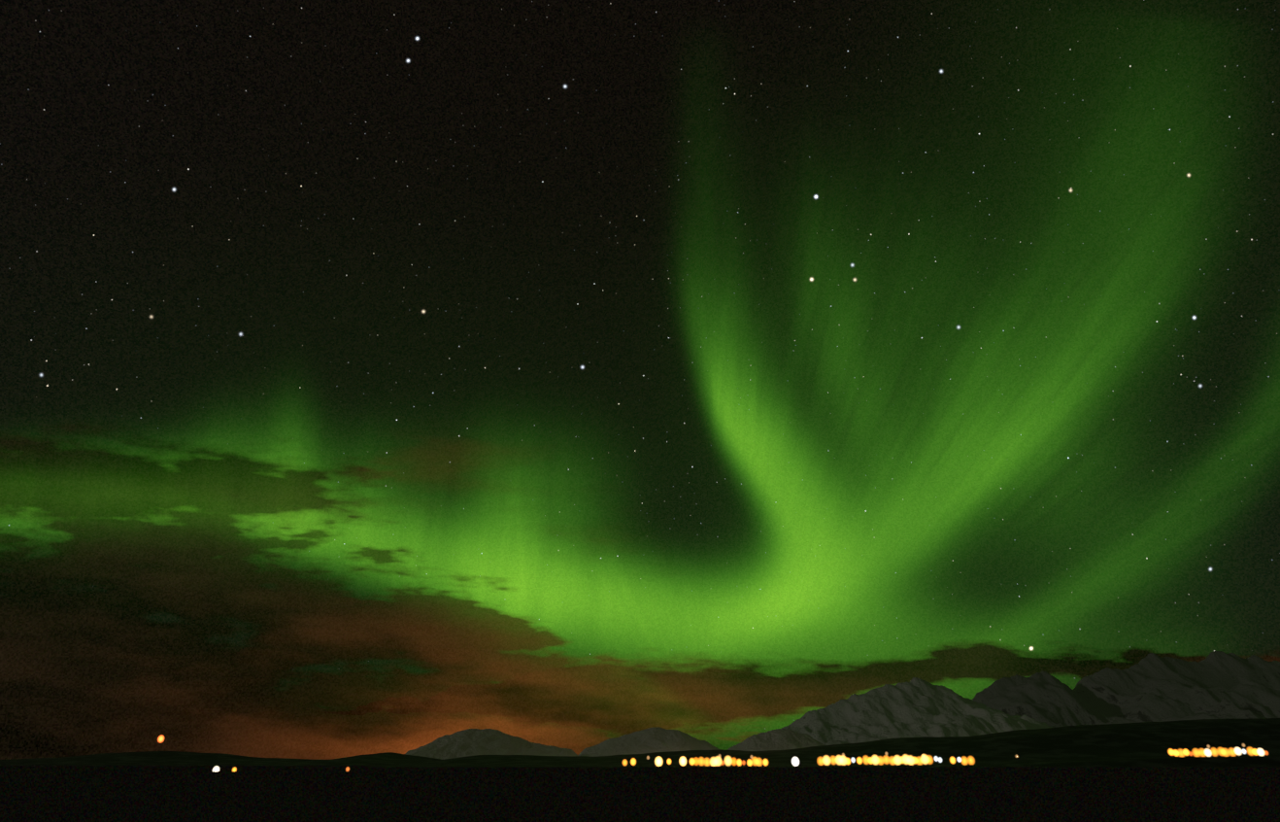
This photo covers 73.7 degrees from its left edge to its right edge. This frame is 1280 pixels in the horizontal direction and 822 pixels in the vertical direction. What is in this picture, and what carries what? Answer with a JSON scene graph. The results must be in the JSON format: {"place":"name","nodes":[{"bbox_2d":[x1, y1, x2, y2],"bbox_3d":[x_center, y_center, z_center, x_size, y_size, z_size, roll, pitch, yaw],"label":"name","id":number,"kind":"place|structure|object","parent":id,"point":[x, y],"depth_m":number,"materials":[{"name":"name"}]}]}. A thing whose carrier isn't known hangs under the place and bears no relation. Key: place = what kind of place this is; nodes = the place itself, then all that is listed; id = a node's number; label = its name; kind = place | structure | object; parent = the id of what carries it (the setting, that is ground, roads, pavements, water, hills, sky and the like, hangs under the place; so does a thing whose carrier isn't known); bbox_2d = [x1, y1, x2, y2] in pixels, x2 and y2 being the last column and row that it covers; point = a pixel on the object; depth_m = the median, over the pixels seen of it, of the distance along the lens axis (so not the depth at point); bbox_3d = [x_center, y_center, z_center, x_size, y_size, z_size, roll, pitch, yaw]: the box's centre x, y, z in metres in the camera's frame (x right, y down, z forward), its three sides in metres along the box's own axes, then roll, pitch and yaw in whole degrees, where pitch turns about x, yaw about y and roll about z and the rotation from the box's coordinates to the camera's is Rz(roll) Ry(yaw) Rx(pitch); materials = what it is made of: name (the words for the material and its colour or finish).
{"place":"outdoors","nodes":[
{"label":"outdoors","id":0,"kind":"place"},
{"bbox_2d":[0,750,440,765],"bbox_3d":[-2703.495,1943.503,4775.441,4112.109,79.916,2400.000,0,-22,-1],"label":"land","id":1,"kind":"structure","parent":0,"point":[162,757],"depth_m":4293.76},
{"bbox_2d":[404,728,577,759],"bbox_3d":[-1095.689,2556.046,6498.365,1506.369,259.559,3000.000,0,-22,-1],"label":"hill","id":2,"kind":"structure","parent":0,"point":[467,742],"depth_m":6093.13,"materials":[{"name":"grey stone"}]},
{"bbox_2d":[0,765,1279,821],"bbox_3d":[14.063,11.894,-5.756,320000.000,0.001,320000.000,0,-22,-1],"label":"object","id":3,"kind":"object","parent":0,"point":[193,793],"depth_m":384.83,"materials":[{"name":"black liquid"}]},
{"bbox_2d":[0,0,1279,759],"label":"sky","id":4,"kind":"structure","parent":0,"point":[376,376],"materials":[{"name":"green"}]},
{"bbox_2d":[577,726,718,756],"bbox_3d":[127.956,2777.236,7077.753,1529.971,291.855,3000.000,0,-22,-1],"label":"hill","id":5,"kind":"structure","parent":0,"point":[653,739],"depth_m":6692.01,"materials":[{"name":"grey stone"}]},
{"bbox_2d":[727,728,824,750],"bbox_3d":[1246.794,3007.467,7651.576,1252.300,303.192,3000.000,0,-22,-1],"label":"hill","id":6,"kind":"structure","parent":0,"point":[780,739],"depth_m":7389.68,"materials":[{"name":"grey stone"}]},
{"bbox_2d":[364,717,1279,767],"bbox_3d":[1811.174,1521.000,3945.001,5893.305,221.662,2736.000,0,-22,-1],"label":"hill","id":7,"kind":"structure","parent":0,"point":[1250,742],"depth_m":3212.68,"materials":[{"name":"black"}]},
{"bbox_2d":[781,676,1051,744],"bbox_3d":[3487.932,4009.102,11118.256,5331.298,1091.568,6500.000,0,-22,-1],"label":"mountain","id":8,"kind":"structure","parent":0,"point":[916,707],"depth_m":10366.26,"materials":[{"name":"grey stone"}]},
{"bbox_2d":[971,650,1279,727],"bbox_3d":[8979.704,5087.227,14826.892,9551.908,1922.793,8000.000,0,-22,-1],"label":"mountain","id":9,"kind":"structure","parent":0,"point":[1151,687],"depth_m":14362.19,"materials":[{"name":"grey stone"}]}
]}

